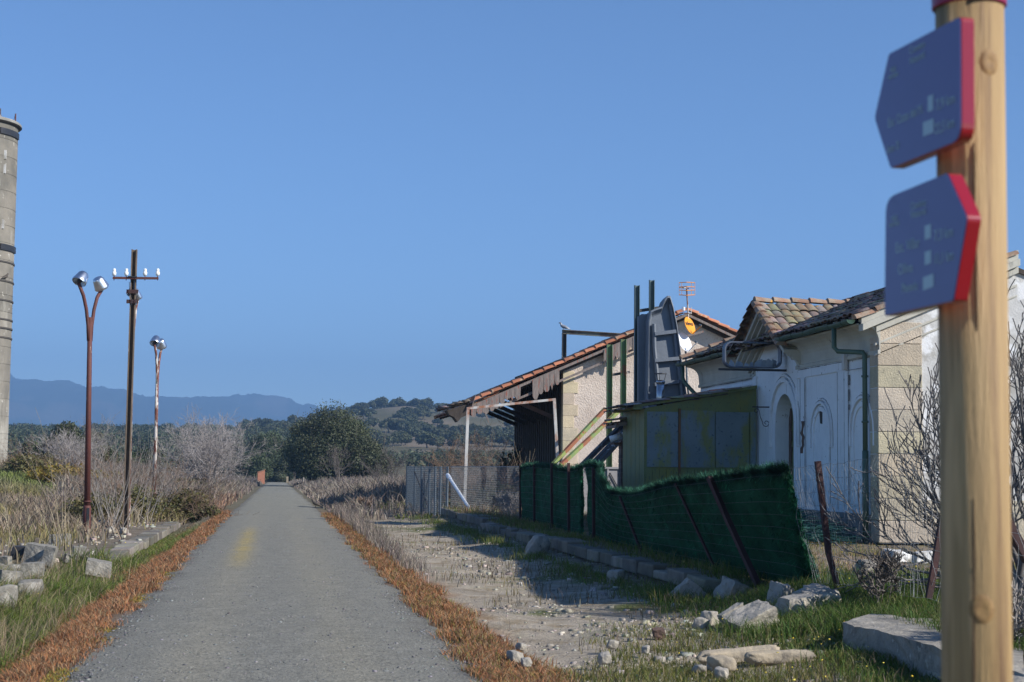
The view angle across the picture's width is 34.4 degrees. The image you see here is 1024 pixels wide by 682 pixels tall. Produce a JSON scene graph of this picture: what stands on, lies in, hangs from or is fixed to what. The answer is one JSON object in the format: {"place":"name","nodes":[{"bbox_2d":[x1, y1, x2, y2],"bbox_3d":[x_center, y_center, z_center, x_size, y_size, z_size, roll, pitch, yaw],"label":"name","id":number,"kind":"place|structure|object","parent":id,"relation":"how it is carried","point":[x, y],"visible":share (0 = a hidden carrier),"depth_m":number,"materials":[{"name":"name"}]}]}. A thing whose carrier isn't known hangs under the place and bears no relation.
{"place":"outdoors","nodes":[
{"label":"outdoors","id":0,"kind":"place"},
{"bbox_2d":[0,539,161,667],"bbox_3d":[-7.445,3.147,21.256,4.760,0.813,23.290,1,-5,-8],"label":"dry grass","id":1,"kind":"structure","parent":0,"point":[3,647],"depth_m":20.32,"materials":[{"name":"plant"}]},
{"bbox_2d":[0,542,172,673],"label":"green grass","id":2,"kind":"structure","parent":0,"point":[93,588],"depth_m":22.16,"materials":[{"name":"plant"}]},
{"bbox_2d":[0,509,233,681],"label":"orange grass","id":3,"kind":"structure","parent":0,"point":[70,642],"depth_m":17.75,"materials":[{"name":"plant"}]},
{"bbox_2d":[135,515,209,558],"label":"green grass","id":4,"kind":"structure","parent":0,"point":[168,541],"depth_m":41.34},
{"bbox_2d":[9,373,345,429],"bbox_3d":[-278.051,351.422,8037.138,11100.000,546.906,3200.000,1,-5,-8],"label":"mountains","id":5,"kind":"structure","parent":0,"point":[56,402],"depth_m":7788.28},
{"bbox_2d":[64,482,485,681],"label":"path","id":6,"kind":"structure","parent":0,"point":[272,509],"depth_m":17.43,"materials":[{"name":"asphalt"}]},
{"bbox_2d":[58,527,476,681],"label":"gravel chippings","id":7,"kind":"object","parent":6,"relation":"on","point":[92,673],"visible":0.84,"depth_m":16.49,"materials":[{"name":"gravel"}]},
{"bbox_2d":[320,512,580,681],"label":"orange grass","id":8,"kind":"structure","parent":0,"point":[487,651],"depth_m":17.17,"materials":[{"name":"plant"}]},
{"bbox_2d":[491,490,518,512],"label":"bare shrub","id":9,"kind":"object","parent":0,"point":[511,498],"visible":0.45,"depth_m":50.23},
{"bbox_2d":[0,406,1023,681],"bbox_3d":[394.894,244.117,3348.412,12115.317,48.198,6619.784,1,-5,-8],"label":"ground","id":10,"kind":"structure","parent":0,"point":[472,596],"depth_m":23.23,"materials":[{"name":"gravel"}]},
{"bbox_2d":[0,584,17,608],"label":"stone block","id":11,"kind":"object","parent":10,"relation":"on","point":[13,591],"depth_m":20.20,"materials":[{"name":"stone"}]},
{"bbox_2d":[0,108,21,462],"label":"water tower","id":12,"kind":"structure","parent":10,"relation":"on","point":[10,129],"depth_m":110.87,"materials":[{"name":"concrete"}]},
{"bbox_2d":[0,570,22,584],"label":"stone block","id":13,"kind":"object","parent":10,"relation":"on","point":[18,574],"depth_m":24.11,"materials":[{"name":"stone"}]},
{"bbox_2d":[0,425,59,473],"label":"bramble bush","id":14,"kind":"object","parent":10,"relation":"on","point":[18,462],"visible":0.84,"depth_m":94.45,"materials":[{"name":"green plant"}]},
{"bbox_2d":[17,579,43,595],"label":"stone block","id":15,"kind":"object","parent":10,"relation":"on","point":[25,583],"depth_m":22.51,"materials":[{"name":"stone"}]},
{"bbox_2d":[20,561,44,579],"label":"stone block","id":16,"kind":"object","parent":10,"relation":"on","point":[40,565],"depth_m":25.26,"materials":[{"name":"stone"}]},
{"bbox_2d":[20,542,56,562],"bbox_3d":[-8.572,3.881,30.014,0.570,0.443,0.421,0,-5,10],"label":"stone block","id":17,"kind":"object","parent":10,"relation":"on","point":[35,550],"depth_m":29.87,"materials":[{"name":"stone"}]},
{"bbox_2d":[22,408,72,545],"bbox_3d":[-9.821,2.906,35.163,0.961,2.969,2.037,4,-5,-34],"label":"dry cane","id":18,"kind":"object","parent":10,"relation":"on","point":[55,499],"visible":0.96,"depth_m":34.87,"materials":[{"name":"plant"}]},
{"bbox_2d":[41,546,58,567],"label":"stone block","id":19,"kind":"object","parent":10,"relation":"on","point":[49,551],"depth_m":29.66,"materials":[{"name":"stone"}]},
{"bbox_2d":[8,426,109,469],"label":"bare shrub","id":20,"kind":"object","parent":10,"relation":"on","point":[67,452],"visible":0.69,"depth_m":96.73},
{"bbox_2d":[22,436,98,482],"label":"bramble bush","id":21,"kind":"object","parent":10,"relation":"on","point":[43,474],"visible":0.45,"depth_m":87.82,"materials":[{"name":"green plant"}]},
{"bbox_2d":[29,420,96,462],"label":"bush","id":22,"kind":"object","parent":10,"relation":"on","point":[69,426],"visible":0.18,"depth_m":144.81,"materials":[{"name":"plant"}]},
{"bbox_2d":[0,521,172,577],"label":"rubble stones","id":23,"kind":"object","parent":10,"relation":"on","point":[116,535],"visible":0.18,"depth_m":37.82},
{"bbox_2d":[72,271,108,535],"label":"double street lamp","id":24,"kind":"object","parent":10,"relation":"on","point":[80,279],"visible":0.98,"depth_m":40.34,"materials":[{"name":"red metal"}]},
{"bbox_2d":[85,557,111,577],"bbox_3d":[-6.771,3.720,27.102,0.442,0.336,0.289,2,-5,-19],"label":"stone block","id":25,"kind":"object","parent":10,"relation":"on","point":[91,563],"depth_m":26.98,"materials":[{"name":"stone"}]},
{"bbox_2d":[68,415,134,466],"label":"bare tree","id":26,"kind":"object","parent":10,"relation":"on","point":[101,438],"visible":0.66,"depth_m":115.01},
{"bbox_2d":[82,423,121,463],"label":"holm oak","id":27,"kind":"object","parent":10,"relation":"on","point":[110,452],"visible":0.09,"depth_m":150.85,"materials":[{"name":"green plant"}]},
{"bbox_2d":[54,450,151,523],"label":"bramble bush","id":28,"kind":"object","parent":10,"relation":"on","point":[77,505],"visible":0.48,"depth_m":47.09,"materials":[{"name":"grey plant"}]},
{"bbox_2d":[0,455,238,573],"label":"dry weeds","id":29,"kind":"object","parent":10,"relation":"on","point":[31,511],"visible":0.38,"depth_m":46.65,"materials":[{"name":"plant"}]},
{"bbox_2d":[36,535,210,681],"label":"yellow moss","id":30,"kind":"object","parent":10,"relation":"on","point":[54,677],"visible":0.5,"depth_m":13.20,"materials":[{"name":"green plant"}]},
{"bbox_2d":[72,432,183,531],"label":"dry bush","id":31,"kind":"object","parent":10,"relation":"on","point":[108,507],"visible":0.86,"depth_m":44.13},
{"bbox_2d":[43,441,216,521],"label":"bramble bush","id":32,"kind":"object","parent":10,"relation":"on","point":[141,496],"visible":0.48,"depth_m":51.60,"materials":[{"name":"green plant"}]},
{"bbox_2d":[112,249,159,529],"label":"utility pole","id":33,"kind":"object","parent":10,"relation":"on","point":[132,291],"visible":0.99,"depth_m":44.07,"materials":[{"name":"wood"}]},
{"bbox_2d":[96,522,180,563],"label":"platform kerb","id":34,"kind":"structure","parent":10,"relation":"on","point":[152,536],"depth_m":38.33,"materials":[{"name":"concrete"}]},
{"bbox_2d":[84,417,196,522],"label":"dry bush","id":35,"kind":"object","parent":10,"relation":"on","point":[154,476],"visible":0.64,"depth_m":50.95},
{"bbox_2d":[34,456,262,517],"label":"dry scrub","id":36,"kind":"object","parent":10,"relation":"on","point":[246,485],"visible":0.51,"depth_m":78.05,"materials":[{"name":"plant"}]},
{"bbox_2d":[118,446,178,471],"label":"holm oak","id":37,"kind":"object","parent":10,"relation":"on","point":[134,454],"visible":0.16,"depth_m":164.54,"materials":[{"name":"green plant"}]},
{"bbox_2d":[150,335,166,504],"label":"double street lamp","id":38,"kind":"object","parent":10,"relation":"on","point":[159,343],"visible":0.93,"depth_m":56.16,"materials":[{"name":"metal"}]},
{"bbox_2d":[141,463,221,521],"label":"bramble bush","id":39,"kind":"object","parent":10,"relation":"on","point":[176,509],"visible":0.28,"depth_m":55.73,"materials":[{"name":"plant"}]},
{"bbox_2d":[141,455,230,517],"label":"bramble bush","id":40,"kind":"object","parent":10,"relation":"on","point":[189,497],"visible":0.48,"depth_m":56.44,"materials":[{"name":"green plant"}]},
{"bbox_2d":[152,404,280,483],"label":"bare shrub","id":41,"kind":"object","parent":10,"relation":"on","point":[212,448],"visible":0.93,"depth_m":105.39,"materials":[{"name":"plant"}]},
{"bbox_2d":[185,485,247,523],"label":"bramble bush","id":42,"kind":"object","parent":10,"relation":"on","point":[206,511],"visible":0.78,"depth_m":54.80,"materials":[{"name":"green plant"}]},
{"bbox_2d":[237,447,276,479],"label":"holm oak","id":43,"kind":"object","parent":10,"relation":"on","point":[260,461],"visible":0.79,"depth_m":278.83,"materials":[{"name":"green plant"}]},
{"bbox_2d":[7,415,513,478],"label":"woodland","id":44,"kind":"object","parent":10,"relation":"on","point":[143,430],"visible":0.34,"depth_m":500.79,"materials":[{"name":"plant"}]},
{"bbox_2d":[245,429,290,481],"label":"holm oak","id":45,"kind":"object","parent":10,"relation":"on","point":[274,441],"visible":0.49,"depth_m":294.31,"materials":[{"name":"green plant"}]},
{"bbox_2d":[280,406,337,480],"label":"holm oak","id":46,"kind":"object","parent":10,"relation":"on","point":[292,431],"visible":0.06,"depth_m":193.23,"materials":[{"name":"green plant"}]},
{"bbox_2d":[271,399,382,481],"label":"holm oak","id":47,"kind":"object","parent":10,"relation":"on","point":[317,437],"visible":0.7,"depth_m":186.01,"materials":[{"name":"green plant"}]},
{"bbox_2d":[315,443,355,480],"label":"bare tree","id":48,"kind":"object","parent":10,"relation":"on","point":[334,459],"visible":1,"depth_m":148.81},
{"bbox_2d":[333,420,395,477],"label":"holm oak","id":49,"kind":"object","parent":10,"relation":"on","point":[368,450],"visible":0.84,"depth_m":183.40,"materials":[{"name":"green plant"}]},
{"bbox_2d":[358,445,412,478],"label":"bare tree","id":50,"kind":"object","parent":10,"relation":"on","point":[390,462],"visible":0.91,"depth_m":159.30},
{"bbox_2d":[378,417,397,432],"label":"hill oak","id":51,"kind":"object","parent":10,"relation":"on","point":[390,424],"visible":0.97,"depth_m":825.22,"materials":[{"name":"green plant"}]},
{"bbox_2d":[332,500,459,586],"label":"dry weeds","id":52,"kind":"object","parent":10,"relation":"on","point":[366,529],"visible":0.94,"depth_m":35.26,"materials":[{"name":"plant"}]},
{"bbox_2d":[288,472,516,519],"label":"dry scrub","id":53,"kind":"object","parent":10,"relation":"on","point":[388,492],"visible":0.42,"depth_m":78.40,"materials":[{"name":"plant"}]},
{"bbox_2d":[405,466,448,515],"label":"grey fence panels","id":54,"kind":"object","parent":10,"relation":"on","point":[414,497],"visible":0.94,"depth_m":59.71,"materials":[{"name":"metal"}]},
{"bbox_2d":[421,429,494,484],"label":"bare tree","id":55,"kind":"object","parent":10,"relation":"on","point":[449,461],"visible":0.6,"depth_m":92.08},
{"bbox_2d":[441,508,498,524],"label":"platform kerb","id":56,"kind":"structure","parent":10,"relation":"on","point":[471,518],"depth_m":48.74,"materials":[{"name":"stone"}]},
{"bbox_2d":[446,466,518,515],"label":"chain link fence","id":57,"kind":"object","parent":56,"relation":"on","point":[457,490],"visible":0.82,"depth_m":51.92,"materials":[{"name":"metal"}]},
{"bbox_2d":[423,441,519,507],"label":"bare shrub","id":58,"kind":"object","parent":10,"relation":"on","point":[478,495],"visible":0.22,"depth_m":60.94,"materials":[{"name":"plant"}]},
{"bbox_2d":[432,425,513,480],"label":"bare tree","id":59,"kind":"object","parent":10,"relation":"on","point":[483,445],"visible":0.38,"depth_m":90.83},
{"bbox_2d":[437,410,530,488],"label":"bare tree","id":60,"kind":"object","parent":10,"relation":"on","point":[513,459],"visible":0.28,"depth_m":79.09,"materials":[{"name":"plant"}]},
{"bbox_2d":[480,523,528,539],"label":"platform kerb","id":61,"kind":"structure","parent":10,"relation":"on","point":[503,530],"depth_m":40.37,"materials":[{"name":"concrete"}]},
{"bbox_2d":[463,398,558,502],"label":"white pipe portal","id":62,"kind":"object","parent":10,"relation":"on","point":[506,404],"visible":0.81,"depth_m":57.27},
{"bbox_2d":[437,502,587,526],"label":"dry weeds","id":63,"kind":"object","parent":10,"relation":"on","point":[493,511],"visible":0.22,"depth_m":48.95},
{"bbox_2d":[525,534,550,553],"bbox_3d":[0.493,4.003,32.053,0.511,0.518,0.487,3,-5,-32],"label":"stone block","id":64,"kind":"object","parent":10,"relation":"on","point":[542,542],"depth_m":31.87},
{"bbox_2d":[550,463,552,527],"bbox_3d":[0.954,3.795,39.729,0.080,1.731,0.054,1,-5,-8],"label":"rusty fence post","id":65,"kind":"object","parent":10,"relation":"on","point":[551,493],"visible":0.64,"depth_m":39.72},
{"bbox_2d":[519,461,585,533],"bbox_3d":[0.878,3.817,41.234,0.404,1.757,11.008,1,-4,-6],"label":"fence","id":66,"kind":"object","parent":10,"relation":"on","point":[577,502],"visible":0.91,"depth_m":39.75,"materials":[{"name":"fabric"}]},
{"bbox_2d":[567,463,569,530],"bbox_3d":[1.264,3.578,36.839,0.080,1.722,0.054,1,-5,-8],"label":"rusty fence post","id":67,"kind":"object","parent":10,"relation":"on","point":[568,495],"visible":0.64,"depth_m":36.83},
{"bbox_2d":[434,308,737,466],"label":"goods shed","id":68,"kind":"structure","parent":10,"relation":"on","point":[574,384],"depth_m":68.26,"materials":[{"name":"paint"}]},
{"bbox_2d":[551,339,629,466],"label":"steel frame","id":69,"kind":"object","parent":10,"relation":"on","point":[622,373],"visible":0.5,"depth_m":57.07,"materials":[{"name":"metal"}]},
{"bbox_2d":[562,329,619,357],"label":"rusty steel portal","id":70,"kind":"object","parent":10,"relation":"on","point":[578,332],"visible":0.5,"depth_m":84.59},
{"bbox_2d":[592,468,595,540],"bbox_3d":[1.628,3.335,32.988,0.080,1.614,0.054,1,-5,-8],"label":"rusty fence post","id":71,"kind":"object","parent":10,"relation":"on","point":[593,505],"visible":0.64,"depth_m":32.97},
{"bbox_2d":[583,467,618,512],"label":"metal gate","id":72,"kind":"structure","parent":10,"relation":"on","point":[611,474],"depth_m":50.72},
{"bbox_2d":[408,506,820,611],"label":"green grass","id":73,"kind":"structure","parent":10,"relation":"on","point":[662,557],"depth_m":26.90,"materials":[{"name":"plant"}]},
{"bbox_2d":[610,441,622,487],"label":"brick pillar","id":74,"kind":"structure","parent":10,"relation":"on","point":[620,466],"depth_m":43.09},
{"bbox_2d":[580,280,658,467],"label":"steel frame","id":75,"kind":"object","parent":10,"relation":"on","point":[604,449],"visible":0.3,"depth_m":48.08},
{"bbox_2d":[637,296,686,407],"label":"pool shell","id":76,"kind":"object","parent":75,"relation":"on","point":[658,347],"visible":0.81,"depth_m":47.40},
{"bbox_2d":[367,519,899,681],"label":"loose stones","id":77,"kind":"object","parent":10,"relation":"on","point":[560,632],"visible":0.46,"depth_m":19.44,"materials":[{"name":"stone"}]},
{"bbox_2d":[546,536,738,592],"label":"platform kerb","id":78,"kind":"structure","parent":10,"relation":"on","point":[641,566],"depth_m":25.40,"materials":[{"name":"concrete"}]},
{"bbox_2d":[365,512,920,681],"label":"dry weeds","id":79,"kind":"object","parent":10,"relation":"on","point":[528,570],"visible":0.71,"depth_m":20.84,"materials":[{"name":"plant"}]},
{"bbox_2d":[603,385,756,488],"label":"metal lean to","id":80,"kind":"object","parent":10,"relation":"on","point":[714,430],"visible":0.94,"depth_m":40.08,"materials":[{"name":"metal"}]},
{"bbox_2d":[654,373,666,405],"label":"stove pipe","id":81,"kind":"object","parent":80,"relation":"attached to","point":[660,390],"visible":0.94,"depth_m":40.86,"materials":[{"name":"silver metal"}]},
{"bbox_2d":[668,578,705,600],"bbox_3d":[2.166,3.127,20.350,0.492,0.438,0.191,1,-5,-8],"label":"stone block","id":82,"kind":"object","parent":10,"relation":"on","point":[686,584],"depth_m":20.28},
{"bbox_2d":[685,351,688,393],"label":"dish mast","id":83,"kind":"object","parent":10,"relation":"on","point":[686,374],"visible":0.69,"depth_m":49.36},
{"bbox_2d":[679,332,697,351],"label":"white satellite dish","id":84,"kind":"object","parent":83,"relation":"attached to","point":[685,342],"visible":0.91,"depth_m":49.37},
{"bbox_2d":[674,483,714,568],"bbox_3d":[2.629,2.663,23.663,0.035,1.245,1.259,2,-5,-22],"label":"rusty fence post","id":85,"kind":"object","parent":10,"relation":"on","point":[695,525],"visible":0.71,"depth_m":23.66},
{"bbox_2d":[581,458,820,584],"bbox_3d":[2.337,2.759,27.014,0.974,1.825,15.502,1,-5,-8],"label":"fence","id":86,"kind":"object","parent":10,"relation":"on","point":[760,503],"visible":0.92,"depth_m":22.77,"materials":[{"name":"fabric"}]},
{"bbox_2d":[707,655,736,671],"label":"stone block","id":87,"kind":"object","parent":10,"relation":"on","point":[724,661],"depth_m":13.56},
{"bbox_2d":[706,476,760,587],"bbox_3d":[2.889,2.448,21.422,0.141,1.388,1.419,2,-5,-20],"label":"rusty fence post","id":88,"kind":"object","parent":10,"relation":"on","point":[749,566],"visible":0.96,"depth_m":21.46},
{"bbox_2d":[713,576,754,598],"bbox_3d":[2.723,3.089,20.288,0.507,0.414,0.334,4,-6,-38],"label":"stone block","id":89,"kind":"object","parent":10,"relation":"on","point":[726,584],"depth_m":20.15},
{"bbox_2d":[696,645,779,663],"bbox_3d":[1.957,2.711,14.302,0.839,0.146,0.122,2,-5,-20],"label":"long stone","id":90,"kind":"object","parent":10,"relation":"on","point":[739,653],"visible":0.57,"depth_m":14.25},
{"bbox_2d":[722,599,779,631],"bbox_3d":[2.430,2.831,16.772,0.560,0.407,0.357,3,-5,-28],"label":"stone block","id":91,"kind":"object","parent":10,"relation":"on","point":[756,609],"depth_m":16.70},
{"bbox_2d":[743,649,815,665],"bbox_3d":[2.275,2.695,14.081,0.653,0.144,0.150,2,-5,-13],"label":"long stone","id":92,"kind":"object","parent":10,"relation":"on","point":[770,657],"visible":0.85,"depth_m":14.02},
{"bbox_2d":[766,581,794,605],"bbox_3d":[2.970,2.863,18.308,0.337,0.425,0.222,5,-6,-43],"label":"stone block","id":93,"kind":"object","parent":10,"relation":"on","point":[776,588],"depth_m":18.24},
{"bbox_2d":[546,591,1023,681],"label":"moss grass","id":94,"kind":"structure","parent":10,"relation":"on","point":[644,671],"depth_m":14.03,"materials":[{"name":"plant"}]},
{"bbox_2d":[775,593,816,616],"bbox_3d":[3.005,2.793,17.468,0.418,0.240,0.322,3,-5,-27],"label":"stone block","id":95,"kind":"object","parent":10,"relation":"on","point":[792,600],"depth_m":17.35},
{"bbox_2d":[598,537,1015,616],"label":"short grass","id":96,"kind":"structure","parent":10,"relation":"on","point":[852,554],"depth_m":27.63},
{"bbox_2d":[792,583,841,611],"bbox_3d":[3.273,2.818,17.908,0.589,0.365,0.609,1,-5,-8],"label":"rubble mass","id":97,"kind":"object","parent":10,"relation":"on","point":[817,588],"visible":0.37,"depth_m":17.85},
{"bbox_2d":[814,461,840,588],"bbox_3d":[3.683,2.144,19.301,0.301,1.485,0.065,1,-5,-8],"label":"rusty fence post","id":98,"kind":"object","parent":10,"relation":"on","point":[825,528],"visible":0.82,"depth_m":19.28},
{"bbox_2d":[799,508,870,545],"bbox_3d":[5.623,3.791,33.563,3.371,0.922,5.766,1,-5,-8],"label":"green heap","id":99,"kind":"object","parent":10,"relation":"on","point":[809,535],"visible":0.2,"depth_m":32.31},
{"bbox_2d":[675,250,1023,543],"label":"station building","id":100,"kind":"structure","parent":10,"relation":"on","point":[824,398],"depth_m":34.13,"materials":[{"name":"paint"}]},
{"bbox_2d":[718,341,786,371],"bbox_3d":[5.541,0.357,38.118,1.609,0.667,0.220,1,-5,-8],"label":"light box frame","id":101,"kind":"object","parent":100,"relation":"attached to","point":[765,365],"visible":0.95,"depth_m":38.08,"materials":[{"name":"black metal"}]},
{"bbox_2d":[809,398,832,503],"bbox_3d":[6.640,2.364,35.597,0.060,2.256,1.484,1,-5,-8],"label":"blind window","id":102,"kind":"structure","parent":100,"relation":"in","point":[820,426],"depth_m":35.58,"materials":[{"name":"paint"}]},
{"bbox_2d":[849,393,873,506],"bbox_3d":[7.001,2.165,33.057,0.060,2.264,1.556,1,-5,-8],"label":"blind window","id":103,"kind":"structure","parent":100,"relation":"in","point":[855,425],"depth_m":33.34,"materials":[{"name":"paint"}]},
{"bbox_2d":[854,544,904,605],"bbox_3d":[3.846,2.474,17.276,0.499,0.679,0.889,-1,-5,20],"label":"bare shrub","id":104,"kind":"object","parent":10,"relation":"on","point":[885,558],"visible":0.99,"depth_m":17.16,"materials":[{"name":"plant"}]},
{"bbox_2d":[789,451,1023,601],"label":"wire fence","id":105,"kind":"object","parent":10,"relation":"on","point":[800,507],"visible":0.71,"depth_m":18.03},
{"bbox_2d":[819,279,1023,596],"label":"fig tree","id":106,"kind":"object","parent":10,"relation":"on","point":[1017,486],"visible":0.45,"depth_m":17.71,"materials":[{"name":"grey plant"}]},
{"bbox_2d":[842,614,1023,680],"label":"broken platform slab","id":107,"kind":"structure","parent":10,"relation":"on","point":[918,645],"depth_m":14.02,"materials":[{"name":"concrete"}]},
{"bbox_2d":[875,0,1012,681],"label":"trail signpost","id":108,"kind":"object","parent":10,"relation":"on","point":[942,96],"visible":1,"depth_m":3.47,"materials":[{"name":"brown wood"}]},
{"bbox_2d":[940,576,1023,646],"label":"bare shrub","id":109,"kind":"object","parent":10,"relation":"on","point":[1017,614],"visible":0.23,"depth_m":13.09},
{"bbox_2d":[1011,517,1023,562],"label":"rusty fence post","id":110,"kind":"object","parent":10,"relation":"on","point":[1017,537],"visible":0.5,"depth_m":15.16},
{"bbox_2d":[0,0,1023,410],"label":"sky","id":111,"kind":"structure","parent":0,"point":[352,202],"materials":[{"name":"blue"}]},
{"bbox_2d":[627,562,1023,681],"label":"green grass","id":112,"kind":"structure","parent":0,"point":[820,619],"depth_m":16.48,"materials":[{"name":"plant"}]},
{"bbox_2d":[925,517,939,598],"bbox_3d":[4.262,2.183,16.646,0.214,0.816,0.054,1,-5,-8],"label":"rusty fence post","id":113,"kind":"object","parent":112,"relation":"on","point":[932,574],"visible":0.71,"depth_m":16.62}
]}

